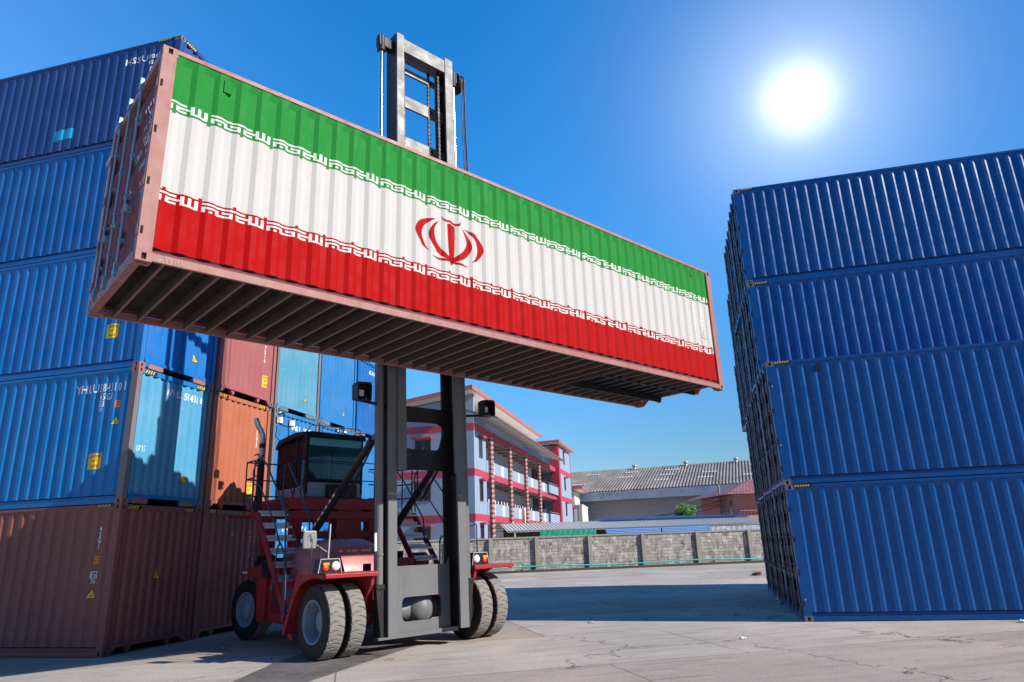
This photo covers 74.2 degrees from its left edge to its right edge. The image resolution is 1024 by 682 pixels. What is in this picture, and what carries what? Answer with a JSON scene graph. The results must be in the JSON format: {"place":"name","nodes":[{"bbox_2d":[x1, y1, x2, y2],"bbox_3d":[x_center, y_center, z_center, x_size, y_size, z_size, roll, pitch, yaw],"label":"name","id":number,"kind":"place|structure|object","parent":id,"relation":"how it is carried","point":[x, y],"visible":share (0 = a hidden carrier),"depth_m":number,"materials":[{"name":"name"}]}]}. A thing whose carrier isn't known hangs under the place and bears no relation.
{"place":"outdoors","nodes":[
{"label":"outdoors","id":0,"kind":"place"},
{"bbox_2d":[0,562,1023,681],"bbox_3d":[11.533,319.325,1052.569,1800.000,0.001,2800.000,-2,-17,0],"label":"ground","id":1,"kind":"structure","parent":0,"point":[694,623],"depth_m":12.23,"materials":[{"name":"concrete"}]},
{"bbox_2d":[0,503,201,657],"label":"shipping container","id":2,"kind":"object","parent":1,"relation":"on","point":[101,581],"visible":1,"depth_m":13.91,"materials":[{"name":"brown metal"}]},
{"bbox_2d":[0,366,212,510],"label":"shipping container","id":3,"kind":"object","parent":2,"relation":"on","point":[137,435],"visible":0.83,"depth_m":14.79,"materials":[{"name":"blue metal"}]},
{"bbox_2d":[0,254,217,388],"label":"shipping container","id":4,"kind":"object","parent":3,"relation":"on","point":[48,327],"visible":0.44,"depth_m":15.69,"materials":[{"name":"blue metal"}]},
{"bbox_2d":[0,146,111,268],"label":"shipping container","id":5,"kind":"object","parent":4,"relation":"on","point":[50,209],"visible":0.33,"depth_m":16.68,"materials":[{"name":"blue metal"}]},
{"bbox_2d":[0,35,208,168],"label":"shipping container","id":6,"kind":"object","parent":5,"relation":"on","point":[74,107],"visible":0.32,"depth_m":17.52,"materials":[{"name":"blue metal"}]},
{"bbox_2d":[190,508,260,639],"bbox_3d":[-12.914,6.344,18.326,12.230,2.936,2.441,-6,-17,13],"label":"shipping container","id":7,"kind":"object","parent":1,"relation":"on","point":[228,548],"visible":0.21,"depth_m":16.56,"materials":[{"name":"brown metal"}]},
{"bbox_2d":[202,390,270,514],"bbox_3d":[-13.030,3.575,19.167,12.230,2.936,2.441,-6,-17,13],"label":"shipping container","id":8,"kind":"object","parent":7,"relation":"on","point":[233,443],"visible":0.3,"depth_m":17.53,"materials":[{"name":"orange metal"}]},
{"bbox_2d":[213,330,276,411],"bbox_3d":[-13.084,0.799,19.992,12.227,2.936,2.441,-6,-17,13],"label":"shipping container","id":9,"kind":"object","parent":8,"relation":"on","point":[244,370],"visible":0.18,"depth_m":18.39,"materials":[{"name":"red metal"}]},
{"bbox_2d":[274,519,312,557],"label":"shipping container","id":10,"kind":"object","parent":1,"relation":"on","point":[305,526],"visible":0.06,"depth_m":19.29,"materials":[{"name":"blue metal"}]},
{"bbox_2d":[265,408,318,499],"bbox_3d":[-12.353,4.263,21.527,12.230,2.936,2.441,-6,-17,13],"label":"shipping container","id":11,"kind":"object","parent":10,"relation":"on","point":[302,424],"visible":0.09,"depth_m":19.42,"materials":[{"name":"blue metal"}]},
{"bbox_2d":[271,340,321,420],"bbox_3d":[-12.471,1.494,22.368,12.227,2.936,2.441,-6,-17,13],"label":"shipping container","id":12,"kind":"object","parent":11,"relation":"on","point":[297,383],"visible":0.08,"depth_m":20.84,"materials":[{"name":"teal metal"}]},
{"bbox_2d":[97,32,513,660],"bbox_3d":[-3.655,-0.060,16.129,12.140,13.280,7.280,13,-22,-40],"label":"container handler","id":13,"kind":"object","parent":1,"relation":"on","point":[341,588],"visible":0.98,"depth_m":13.90,"materials":[{"name":"metal"}]},
{"bbox_2d":[86,44,723,407],"bbox_3d":[-0.566,-1.020,12.797,12.227,2.936,2.444,13,-22,-40],"label":"shipping container","id":14,"kind":"object","parent":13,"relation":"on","point":[234,205],"visible":1,"depth_m":10.12,"materials":[{"name":"multicoloured metal"}]},
{"bbox_2d":[90,98,138,301],"bbox_3d":[-5.444,-1.954,9.295,0.122,2.836,1.091,13,-22,-40],"label":"door","id":15,"kind":"structure","parent":14,"relation":"in","point":[111,229],"depth_m":9.28,"materials":[{"name":"red paint"}]},
{"bbox_2d":[111,78,155,275],"bbox_3d":[-4.710,-2.216,8.514,0.122,2.836,1.091,13,-22,-40],"label":"door","id":16,"kind":"structure","parent":14,"relation":"in","point":[130,211],"depth_m":8.61,"materials":[{"name":"red paint"}]},
{"bbox_2d":[312,522,328,540],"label":"shipping container","id":17,"kind":"object","parent":1,"relation":"on","point":[324,527],"visible":0.01,"depth_m":21.45,"materials":[{"name":"blue metal"}]},
{"bbox_2d":[318,422,355,434],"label":"shipping container","id":18,"kind":"object","parent":17,"relation":"on","point":[329,429],"visible":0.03,"depth_m":22.30,"materials":[{"name":"blue metal"}]},
{"bbox_2d":[318,349,356,432],"bbox_3d":[-11.863,2.190,24.745,12.227,2.936,2.441,-6,-17,13],"label":"shipping container","id":19,"kind":"object","parent":18,"relation":"on","point":[337,403],"visible":0.09,"depth_m":23.25,"materials":[{"name":"blue metal"}]},
{"bbox_2d":[233,641,429,681],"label":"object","id":20,"kind":"object","parent":1,"relation":"on","point":[300,668],"visible":0.85,"depth_m":11.23,"materials":[{"name":"concrete"}]},
{"bbox_2d":[397,384,573,542],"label":"apartment block","id":21,"kind":"structure","parent":1,"relation":"on","point":[514,468],"depth_m":63.12,"materials":[{"name":"paint"}]},
{"bbox_2d":[411,436,432,449],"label":"window","id":22,"kind":"structure","parent":21,"relation":"in","point":[421,444],"depth_m":56.92,"materials":[{"name":"grey glass"}]},
{"bbox_2d":[413,480,430,501],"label":"window","id":23,"kind":"structure","parent":21,"relation":"in","point":[419,481],"depth_m":55.74,"materials":[{"name":"grey glass"}]},
{"bbox_2d":[411,525,432,540],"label":"window","id":24,"kind":"structure","parent":21,"relation":"in","point":[427,530],"depth_m":54.84,"materials":[{"name":"grey glass"}]},
{"bbox_2d":[479,435,486,457],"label":"window","id":25,"kind":"structure","parent":21,"relation":"in","point":[480,436],"depth_m":57.69,"materials":[{"name":"grey glass"}]},
{"bbox_2d":[479,478,487,501],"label":"window","id":26,"kind":"structure","parent":21,"relation":"in","point":[481,479],"depth_m":56.64,"materials":[{"name":"grey glass"}]},
{"bbox_2d":[480,522,488,537],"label":"window","id":27,"kind":"structure","parent":21,"relation":"in","point":[482,523],"depth_m":55.70,"materials":[{"name":"grey glass"}]},
{"bbox_2d":[397,529,763,571],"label":"block wall","id":28,"kind":"structure","parent":1,"relation":"on","point":[604,548],"depth_m":47.69,"materials":[{"name":"concrete"}]},
{"bbox_2d":[491,558,763,569],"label":"water pipe","id":29,"kind":"object","parent":28,"relation":"attached to","point":[628,563],"visible":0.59,"depth_m":46.91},
{"bbox_2d":[485,560,763,573],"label":"kerb","id":30,"kind":"structure","parent":1,"relation":"on","point":[620,567],"depth_m":46.75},
{"bbox_2d":[500,514,758,538],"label":"market shed","id":31,"kind":"structure","parent":1,"relation":"on","point":[526,529],"depth_m":53.38,"materials":[{"name":"metal"}]},
{"bbox_2d":[540,529,595,537],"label":"tarpaulin","id":32,"kind":"object","parent":31,"relation":"hanging from","point":[569,532],"visible":0.62,"depth_m":50.48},
{"bbox_2d":[606,527,660,535],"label":"sheet screen","id":33,"kind":"object","parent":31,"relation":"hanging from","point":[634,530],"visible":0.61,"depth_m":51.28,"materials":[{"name":"blue metal"}]},
{"bbox_2d":[662,525,708,533],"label":"sheet screen","id":34,"kind":"object","parent":31,"relation":"hanging from","point":[685,528],"visible":0.61,"depth_m":51.94,"materials":[{"name":"blue metal"}]},
{"bbox_2d":[709,525,759,531],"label":"tarpaulin","id":35,"kind":"object","parent":31,"relation":"hanging from","point":[734,527],"visible":0.59,"depth_m":52.52,"materials":[{"name":"white plastic"}]},
{"bbox_2d":[674,502,696,518],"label":"tree","id":36,"kind":"object","parent":1,"relation":"on","point":[687,509],"visible":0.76,"depth_m":58.38,"materials":[{"name":"green plant"}]},
{"bbox_2d":[714,484,723,514],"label":"utility pole","id":37,"kind":"object","parent":1,"relation":"on","point":[720,505],"visible":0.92,"depth_m":60.16,"materials":[{"name":"concrete"}]},
{"bbox_2d":[498,502,716,526],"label":"power cable","id":38,"kind":"object","parent":37,"relation":"attached to","point":[658,515],"visible":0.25,"depth_m":59.83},
{"bbox_2d":[684,480,758,524],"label":"pink house","id":39,"kind":"structure","parent":1,"relation":"on","point":[738,498],"depth_m":59.10,"materials":[{"name":"pink paint"}]},
{"bbox_2d":[730,501,733,516],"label":"window","id":40,"kind":"structure","parent":39,"relation":"in","point":[731,508],"depth_m":58.66,"materials":[{"name":"grey glass"}]},
{"bbox_2d":[751,571,762,575],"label":"litter","id":41,"kind":"object","parent":1,"relation":"on","point":[757,573],"visible":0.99,"depth_m":32.48,"materials":[{"name":"red paint"}]},
{"bbox_2d":[757,503,771,590],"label":"shipping container","id":42,"kind":"object","parent":1,"relation":"on","point":[768,577],"visible":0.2,"depth_m":23.82,"materials":[{"name":"blue metal"}]},
{"bbox_2d":[745,424,759,504],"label":"shipping container","id":43,"kind":"object","parent":42,"relation":"on","point":[753,476],"visible":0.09,"depth_m":24.90,"materials":[{"name":"blue metal"}]},
{"bbox_2d":[734,359,746,431],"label":"shipping container","id":44,"kind":"object","parent":43,"relation":"on","point":[743,422],"visible":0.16,"depth_m":26.72,"materials":[{"name":"blue metal"}]},
{"bbox_2d":[727,291,735,361],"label":"shipping container","id":45,"kind":"object","parent":44,"relation":"on","point":[731,324],"visible":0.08,"depth_m":27.84,"materials":[{"name":"blue metal"}]},
{"bbox_2d":[727,295,735,361],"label":"door","id":46,"kind":"structure","parent":45,"relation":"in","point":[729,308],"depth_m":27.76,"materials":[{"name":"blue paint"}]},
{"bbox_2d":[734,362,743,427],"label":"door","id":47,"kind":"structure","parent":44,"relation":"in","point":[736,371],"depth_m":26.79,"materials":[{"name":"blue paint"}]},
{"bbox_2d":[736,359,745,423],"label":"door","id":48,"kind":"structure","parent":44,"relation":"in","point":[736,359],"depth_m":25.97,"materials":[{"name":"blue paint"}]},
{"bbox_2d":[745,424,757,501],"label":"door","id":49,"kind":"structure","parent":43,"relation":"in","point":[756,499],"depth_m":24.85,"materials":[{"name":"blue paint"}]},
{"bbox_2d":[757,503,770,587],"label":"door","id":50,"kind":"structure","parent":42,"relation":"in","point":[759,509],"depth_m":23.78,"materials":[{"name":"blue paint"}]},
{"bbox_2d":[760,498,777,596],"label":"shipping container","id":51,"kind":"object","parent":1,"relation":"on","point":[769,548],"visible":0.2,"depth_m":21.45,"materials":[{"name":"blue metal"}]},
{"bbox_2d":[746,406,763,501],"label":"shipping container","id":52,"kind":"object","parent":51,"relation":"on","point":[754,458],"visible":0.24,"depth_m":22.20,"materials":[{"name":"blue metal"}]},
{"bbox_2d":[736,341,747,421],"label":"shipping container","id":53,"kind":"object","parent":52,"relation":"on","point":[742,381],"visible":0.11,"depth_m":24.39,"materials":[{"name":"blue metal"}]},
{"bbox_2d":[727,282,738,349],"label":"shipping container","id":54,"kind":"object","parent":53,"relation":"on","point":[736,340],"visible":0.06,"depth_m":25.31,"materials":[{"name":"blue metal"}]},
{"bbox_2d":[736,346,746,417],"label":"door","id":55,"kind":"structure","parent":53,"relation":"in","point":[738,355],"depth_m":24.44,"materials":[{"name":"blue paint"}]},
{"bbox_2d":[738,341,747,411],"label":"door","id":56,"kind":"structure","parent":53,"relation":"in","point":[738,341],"depth_m":23.60,"materials":[{"name":"blue paint"}]},
{"bbox_2d":[746,409,760,497],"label":"door","id":57,"kind":"structure","parent":52,"relation":"in","point":[755,465],"depth_m":22.28,"materials":[{"name":"blue paint"}]},
{"bbox_2d":[749,406,762,495],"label":"door","id":58,"kind":"structure","parent":52,"relation":"in","point":[749,406],"depth_m":21.41,"materials":[{"name":"blue paint"}]},
{"bbox_2d":[760,499,776,593],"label":"door","id":59,"kind":"structure","parent":51,"relation":"in","point":[764,513],"depth_m":21.43,"materials":[{"name":"blue paint"}]},
{"bbox_2d":[764,493,788,606],"bbox_3d":[13.129,5.047,17.148,12.227,2.936,2.441,-6,-17,13],"label":"shipping container","id":60,"kind":"object","parent":1,"relation":"on","point":[776,552],"visible":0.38,"depth_m":18.80,"materials":[{"name":"blue metal"}]},
{"bbox_2d":[749,386,771,496],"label":"shipping container","id":61,"kind":"object","parent":60,"relation":"on","point":[760,450],"visible":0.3,"depth_m":19.59,"materials":[{"name":"blue metal"}]},
{"bbox_2d":[738,321,751,409],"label":"shipping container","id":62,"kind":"object","parent":61,"relation":"on","point":[744,363],"visible":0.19,"depth_m":22.08,"materials":[{"name":"blue metal"}]},
{"bbox_2d":[724,231,740,335],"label":"shipping container","id":63,"kind":"object","parent":62,"relation":"on","point":[734,303],"visible":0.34,"depth_m":22.45,"materials":[{"name":"blue metal"}]},
{"bbox_2d":[724,245,736,329],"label":"door","id":64,"kind":"structure","parent":63,"relation":"in","point":[726,260],"depth_m":23.00,"materials":[{"name":"blue paint"}]},
{"bbox_2d":[725,231,738,319],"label":"door","id":65,"kind":"structure","parent":63,"relation":"in","point":[728,247],"depth_m":21.94,"materials":[{"name":"blue paint"}]},
{"bbox_2d":[738,325,750,404],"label":"door","id":66,"kind":"structure","parent":62,"relation":"in","point":[742,347],"depth_m":22.09,"materials":[{"name":"blue paint"}]},
{"bbox_2d":[740,321,751,397],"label":"door","id":67,"kind":"structure","parent":62,"relation":"in","point":[740,321],"depth_m":21.23,"materials":[{"name":"blue paint"}]},
{"bbox_2d":[749,394,766,492],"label":"door","id":68,"kind":"structure","parent":61,"relation":"in","point":[753,407],"depth_m":19.93,"materials":[{"name":"blue paint"}]},
{"bbox_2d":[753,386,769,490],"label":"door","id":69,"kind":"structure","parent":61,"relation":"in","point":[756,398],"depth_m":19.05,"materials":[{"name":"blue paint"}]},
{"bbox_2d":[765,495,783,600],"bbox_3d":[7.386,5.763,19.003,0.122,2.836,1.091,-6,-17,13],"label":"door","id":70,"kind":"structure","parent":60,"relation":"in","point":[768,503],"depth_m":19.08,"materials":[{"name":"blue paint"}]},
{"bbox_2d":[769,493,787,604],"bbox_3d":[7.122,5.462,17.975,0.122,2.836,1.091,-6,-17,13],"label":"door","id":71,"kind":"structure","parent":60,"relation":"in","point":[772,501],"depth_m":18.23,"materials":[{"name":"blue paint"}]},
{"bbox_2d":[772,473,1023,621],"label":"shipping container","id":72,"kind":"object","parent":1,"relation":"on","point":[942,548],"visible":0.99,"depth_m":14.51,"materials":[{"name":"blue metal"}]},
{"bbox_2d":[772,488,795,609],"bbox_3d":[6.708,5.074,16.642,0.122,2.836,1.091,-6,-17,13],"label":"door","id":73,"kind":"structure","parent":72,"relation":"in","point":[789,582],"depth_m":16.70,"materials":[{"name":"blue paint"}]},
{"bbox_2d":[778,484,802,615],"bbox_3d":[6.444,4.773,15.614,0.122,2.836,1.091,-6,-17,13],"label":"door","id":74,"kind":"structure","parent":72,"relation":"in","point":[785,513],"depth_m":15.68,"materials":[{"name":"blue paint"}]},
{"bbox_2d":[755,339,1023,491],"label":"shipping container","id":75,"kind":"object","parent":72,"relation":"on","point":[948,411],"visible":0.94,"depth_m":15.28,"materials":[{"name":"blue metal"}]},
{"bbox_2d":[755,374,775,486],"bbox_3d":[6.578,2.308,17.488,0.122,2.836,1.091,-6,-17,13],"label":"door","id":76,"kind":"structure","parent":75,"relation":"in","point":[771,467],"depth_m":17.57,"materials":[{"name":"blue paint"}]},
{"bbox_2d":[760,364,781,483],"bbox_3d":[6.314,2.007,16.461,0.122,2.836,1.091,-6,-17,13],"label":"door","id":77,"kind":"structure","parent":75,"relation":"in","point":[764,380],"depth_m":16.53,"materials":[{"name":"blue paint"}]},
{"bbox_2d":[740,252,1023,394],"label":"shipping container","id":78,"kind":"object","parent":75,"relation":"on","point":[973,300],"visible":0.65,"depth_m":17.36,"materials":[{"name":"blue metal"}]},
{"bbox_2d":[740,300,754,388],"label":"door","id":79,"kind":"structure","parent":78,"relation":"in","point":[744,318],"depth_m":19.73,"materials":[{"name":"blue paint"}]},
{"bbox_2d":[743,286,758,379],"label":"door","id":80,"kind":"structure","parent":78,"relation":"in","point":[753,348],"depth_m":18.71,"materials":[{"name":"blue paint"}]},
{"bbox_2d":[727,148,1023,309],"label":"shipping container","id":81,"kind":"object","parent":78,"relation":"on","point":[972,206],"visible":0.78,"depth_m":18.12,"materials":[{"name":"blue metal"}]},
{"bbox_2d":[727,212,741,305],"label":"door","id":82,"kind":"structure","parent":81,"relation":"in","point":[733,245],"depth_m":20.63,"materials":[{"name":"blue paint"}]},
{"bbox_2d":[729,194,744,292],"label":"door","id":83,"kind":"structure","parent":81,"relation":"in","point":[740,263],"depth_m":19.58,"materials":[{"name":"blue paint"}]},
{"bbox_2d":[0,0,1023,472],"label":"sky","id":84,"kind":"structure","parent":0,"point":[639,121],"materials":[{"name":"blue"}]},
{"bbox_2d":[572,485,587,521],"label":"white house","id":85,"kind":"structure","parent":0,"point":[580,512],"depth_m":104.02,"materials":[{"name":"white paint"}]},
{"bbox_2d":[571,457,752,521],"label":"warehouse","id":86,"kind":"structure","parent":0,"point":[634,491],"depth_m":114.76,"materials":[{"name":"metal"}]},
{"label":"shipping container","id":87,"kind":"object","parent":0,"visible":0},
{"bbox_2d":[356,434,373,498],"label":"shipping container","id":88,"kind":"object","parent":87,"relation":"on","point":[367,491],"depth_m":24.81,"materials":[{"name":"blue metal"}]},
{"bbox_2d":[355,360,374,437],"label":"shipping container","id":89,"kind":"object","parent":88,"relation":"on","point":[365,418],"visible":0.08,"depth_m":25.25,"materials":[{"name":"blue metal"}]}
]}

